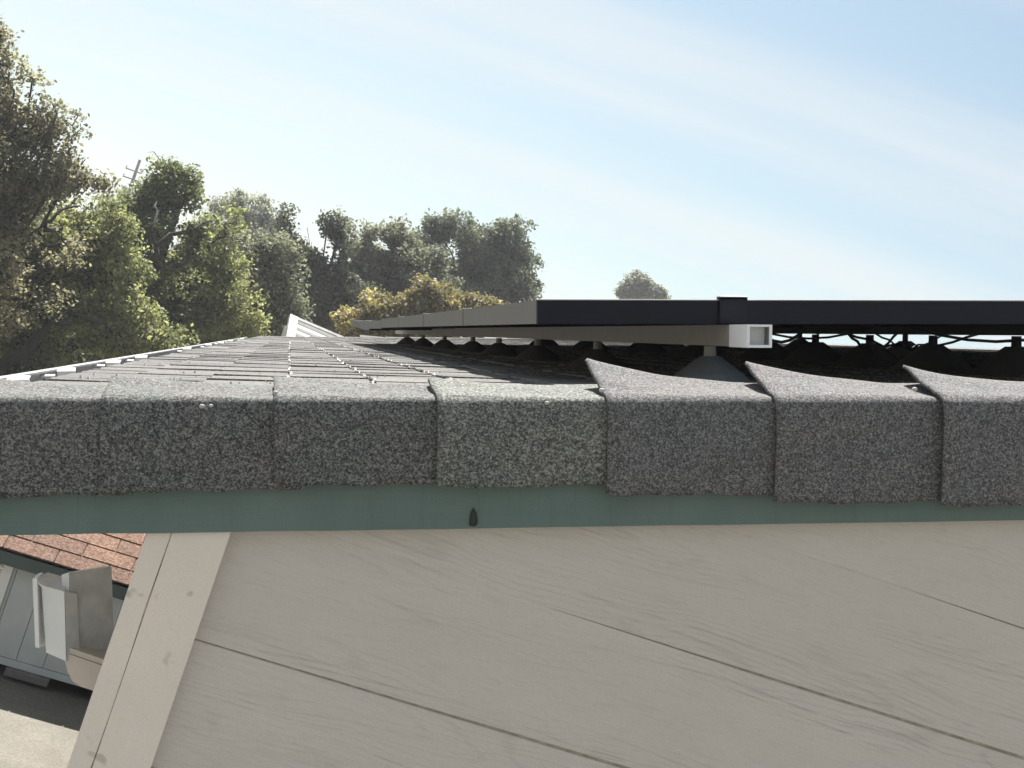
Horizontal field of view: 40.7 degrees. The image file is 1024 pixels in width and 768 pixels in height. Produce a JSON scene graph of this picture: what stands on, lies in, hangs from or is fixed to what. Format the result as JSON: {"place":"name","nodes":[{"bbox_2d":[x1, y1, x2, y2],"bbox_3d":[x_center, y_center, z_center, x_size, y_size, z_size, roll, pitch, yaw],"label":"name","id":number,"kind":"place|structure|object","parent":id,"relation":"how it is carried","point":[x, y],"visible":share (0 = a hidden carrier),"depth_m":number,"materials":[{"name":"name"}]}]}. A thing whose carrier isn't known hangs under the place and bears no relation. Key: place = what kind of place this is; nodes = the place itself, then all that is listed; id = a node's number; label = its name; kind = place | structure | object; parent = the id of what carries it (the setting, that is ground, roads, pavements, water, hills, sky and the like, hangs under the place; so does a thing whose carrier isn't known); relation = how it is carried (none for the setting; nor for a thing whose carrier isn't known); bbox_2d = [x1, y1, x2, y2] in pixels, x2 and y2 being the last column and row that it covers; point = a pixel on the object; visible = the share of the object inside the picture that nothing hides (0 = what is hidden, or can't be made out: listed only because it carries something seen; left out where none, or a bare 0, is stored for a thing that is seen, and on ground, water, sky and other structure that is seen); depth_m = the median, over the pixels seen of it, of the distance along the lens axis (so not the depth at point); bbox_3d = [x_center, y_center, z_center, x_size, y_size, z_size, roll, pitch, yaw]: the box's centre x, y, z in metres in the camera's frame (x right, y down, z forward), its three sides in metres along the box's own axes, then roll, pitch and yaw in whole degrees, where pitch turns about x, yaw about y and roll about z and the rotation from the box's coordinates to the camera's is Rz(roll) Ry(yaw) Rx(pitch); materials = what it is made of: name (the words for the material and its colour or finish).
{"place":"outdoors","nodes":[
{"label":"outdoors","id":0,"kind":"place"},
{"bbox_2d":[0,664,92,767],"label":"path","id":1,"kind":"structure","parent":0,"point":[40,726],"depth_m":7.63,"materials":[{"name":"concrete"}]},
{"bbox_2d":[0,533,146,686],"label":"shed","id":2,"kind":"structure","parent":1,"relation":"on","point":[28,558],"depth_m":8.18,"materials":[{"name":"grey paint"}]},
{"bbox_2d":[0,564,12,605],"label":"notice sheet","id":3,"kind":"object","parent":2,"relation":"attached to","point":[5,572],"visible":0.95,"depth_m":8.13,"materials":[{"name":"white paper"}]},
{"bbox_2d":[281,314,343,336],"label":"ribbed roof","id":4,"kind":"structure","parent":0,"point":[296,326],"depth_m":19.79,"materials":[{"name":"white paint"}]},
{"bbox_2d":[0,0,1023,348],"label":"sky","id":5,"kind":"structure","parent":0,"point":[710,149],"materials":[{"name":"blue"}]},
{"label":"ground","id":6,"kind":"structure","parent":0,"visible":0},
{"bbox_2d":[1,331,102,364],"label":"shrub","id":7,"kind":"object","parent":6,"relation":"on","point":[77,359],"visible":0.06,"depth_m":21.31,"materials":[{"name":"green plant"}]},
{"bbox_2d":[0,14,128,341],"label":"oak tree","id":8,"kind":"object","parent":6,"relation":"on","point":[32,188],"visible":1,"depth_m":16.08,"materials":[{"name":"green plant"}]},
{"bbox_2d":[0,188,199,375],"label":"oak tree","id":9,"kind":"object","parent":6,"relation":"on","point":[121,327],"visible":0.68,"depth_m":17.49,"materials":[{"name":"green plant"}]},
{"bbox_2d":[121,159,141,194],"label":"utility pole","id":10,"kind":"object","parent":6,"relation":"on","point":[136,170],"visible":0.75,"depth_m":81.97,"materials":[{"name":"wood"}]},
{"bbox_2d":[143,240,209,287],"bbox_3d":[-7.077,-1.204,27.222,3.959,3.732,3.051,18,-1,15],"label":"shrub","id":11,"kind":"object","parent":6,"relation":"on","point":[180,241],"depth_m":26.89,"materials":[{"name":"green plant"}]},
{"bbox_2d":[89,152,272,358],"bbox_3d":[-4.989,-0.983,19.911,3.003,4.487,2.266,19,-1,-9],"label":"oak tree","id":12,"kind":"object","parent":6,"relation":"on","point":[216,311],"visible":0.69,"depth_m":19.68,"materials":[{"name":"green plant"}]},
{"bbox_2d":[205,187,296,256],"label":"distant tree","id":13,"kind":"object","parent":6,"relation":"on","point":[262,218],"visible":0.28,"depth_m":44.68,"materials":[{"name":"green plant"}]},
{"bbox_2d":[201,224,315,339],"bbox_3d":[-4.414,-0.573,21.599,2.199,4.087,1.647,19,-1,-9],"label":"oak tree","id":14,"kind":"object","parent":6,"relation":"on","point":[271,261],"visible":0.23,"depth_m":21.51,"materials":[{"name":"green plant"}]},
{"bbox_2d":[268,308,285,335],"bbox_3d":[-4.792,-0.119,24.530,1.900,3.062,1.476,19,-1,-9],"label":"shrub","id":15,"kind":"object","parent":6,"relation":"on","point":[281,328],"visible":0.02,"depth_m":24.21,"materials":[{"name":"green plant"}]},
{"bbox_2d":[263,201,385,333],"bbox_3d":[-4.045,-0.923,25.754,2.996,5.095,1.770,19,-1,-9],"label":"oak tree","id":16,"kind":"object","parent":6,"relation":"on","point":[328,290],"visible":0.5,"depth_m":25.45,"materials":[{"name":"green plant"}]},
{"bbox_2d":[329,319,359,336],"bbox_3d":[-4.194,-0.064,27.267,2.161,3.413,1.592,19,-1,-9],"label":"shrub","id":17,"kind":"object","parent":6,"relation":"on","point":[349,334],"visible":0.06,"depth_m":26.84,"materials":[{"name":"green plant"}]},
{"bbox_2d":[328,213,465,336],"bbox_3d":[-2.852,-0.751,27.920,3.134,5.620,1.910,19,-1,-9],"label":"oak tree","id":18,"kind":"object","parent":6,"relation":"on","point":[398,262],"visible":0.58,"depth_m":27.64,"materials":[{"name":"green plant"}]},
{"bbox_2d":[329,272,509,337],"bbox_3d":[-1.803,0.278,21.101,2.759,4.123,1.261,19,-1,-9],"label":"autumn shrub","id":19,"kind":"object","parent":6,"relation":"on","point":[428,295],"visible":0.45,"depth_m":20.80,"materials":[{"name":"yellow plant"}]},
{"bbox_2d":[409,207,547,337],"bbox_3d":[-1.589,-1.005,33.169,3.845,7.032,2.215,19,-1,-9],"label":"oak tree","id":20,"kind":"object","parent":6,"relation":"on","point":[499,261],"visible":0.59,"depth_m":32.85,"materials":[{"name":"green plant"}]},
{"bbox_2d":[0,335,1023,767],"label":"house","id":21,"kind":"structure","parent":6,"relation":"on","point":[362,551],"depth_m":2.09,"materials":[{"name":"paint"}]},
{"bbox_2d":[32,566,113,690],"bbox_3d":[-0.641,0.381,2.147,0.232,0.181,0.091,19,-1,-9],"label":"gutter","id":22,"kind":"object","parent":21,"relation":"attached to","point":[73,613],"depth_m":2.12,"materials":[{"name":"white plastic"}]},
{"bbox_2d":[395,296,771,381],"bbox_3d":[-0.205,-0.222,6.140,0.185,0.155,7.803,0,2,-9],"label":"mounting rail","id":23,"kind":"object","parent":21,"relation":"attached to","point":[709,365],"visible":0.94,"depth_m":3.00,"materials":[{"name":"metal"}]},
{"bbox_2d":[352,320,376,327],"bbox_3d":[-0.180,-0.373,8.958,1.661,0.080,1.001,0,3,-9],"label":"solar panel","id":24,"kind":"object","parent":23,"relation":"attached to","point":[355,323],"visible":0.12,"depth_m":8.94,"materials":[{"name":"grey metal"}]},
{"bbox_2d":[369,319,453,328],"bbox_3d":[0.140,-0.282,6.962,1.660,0.080,1.001,0,2,-9],"label":"solar panel","id":25,"kind":"object","parent":23,"relation":"attached to","point":[377,324],"visible":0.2,"depth_m":6.43,"materials":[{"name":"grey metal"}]},
{"bbox_2d":[382,316,500,327],"bbox_3d":[0.301,-0.247,5.963,1.661,0.080,1.001,0,2,-9],"label":"solar panel","id":26,"kind":"object","parent":23,"relation":"attached to","point":[390,322],"visible":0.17,"depth_m":6.06,"materials":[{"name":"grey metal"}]},
{"bbox_2d":[399,313,893,326],"bbox_3d":[0.461,-0.208,4.965,1.661,0.080,1.001,0,2,-9],"label":"solar panel","id":27,"kind":"object","parent":23,"relation":"attached to","point":[412,321],"visible":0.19,"depth_m":4.83,"materials":[{"name":"black glass"}]},
{"bbox_2d":[423,308,1023,339],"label":"solar panel","id":28,"kind":"object","parent":23,"relation":"attached to","point":[453,318],"visible":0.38,"depth_m":3.78,"materials":[{"name":"black glass"}]},
{"bbox_2d":[875,334,939,348],"bbox_3d":[1.335,-0.163,4.614,0.304,0.114,0.012,19,-1,-29],"label":"panel cable","id":29,"kind":"object","parent":28,"relation":"hanging from","point":[892,342],"visible":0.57,"depth_m":4.60,"materials":[{"name":"black plastic"}]},
{"bbox_2d":[843,331,977,350],"bbox_3d":[1.092,-0.138,3.770,0.349,0.120,0.011,19,-1,7],"label":"panel cable","id":30,"kind":"object","parent":28,"relation":"hanging from","point":[899,344],"visible":0.68,"depth_m":3.77,"materials":[{"name":"black plastic"}]},
{"bbox_2d":[463,299,1023,343],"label":"solar panel","id":31,"kind":"object","parent":23,"relation":"attached to","point":[909,314],"visible":0.91,"depth_m":2.43,"materials":[{"name":"glass"}]},
{"bbox_2d":[846,331,898,354],"bbox_3d":[0.887,-0.116,3.377,0.018,0.096,0.292,18,-1,37],"label":"panel cable","id":32,"kind":"object","parent":31,"relation":"hanging from","point":[868,346],"visible":1,"depth_m":3.37,"materials":[{"name":"black plastic"}]},
{"bbox_2d":[527,326,1023,376],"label":"mounting rail","id":33,"kind":"object","parent":21,"relation":"attached to","point":[1005,361],"visible":0.61,"depth_m":3.82,"materials":[{"name":"black metal"}]},
{"bbox_2d":[360,322,431,329],"bbox_3d":[-0.020,-0.318,7.960,1.661,0.080,1.001,0,3,-9],"label":"solar panel","id":34,"kind":"object","parent":33,"relation":"attached to","point":[364,325],"visible":0.19,"depth_m":7.39,"materials":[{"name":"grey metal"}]},
{"bbox_2d":[659,334,917,355],"bbox_3d":[1.507,-0.221,6.518,0.210,0.155,7.799,0,2,-9],"label":"mounting rail","id":35,"kind":"object","parent":21,"relation":"attached to","point":[793,345],"visible":0.3,"depth_m":6.84,"materials":[{"name":"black metal"}]},
{"bbox_2d":[613,269,671,298],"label":"tree","id":36,"kind":"object","parent":6,"relation":"on","point":[637,284],"visible":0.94,"depth_m":59.12,"materials":[{"name":"green plant"}]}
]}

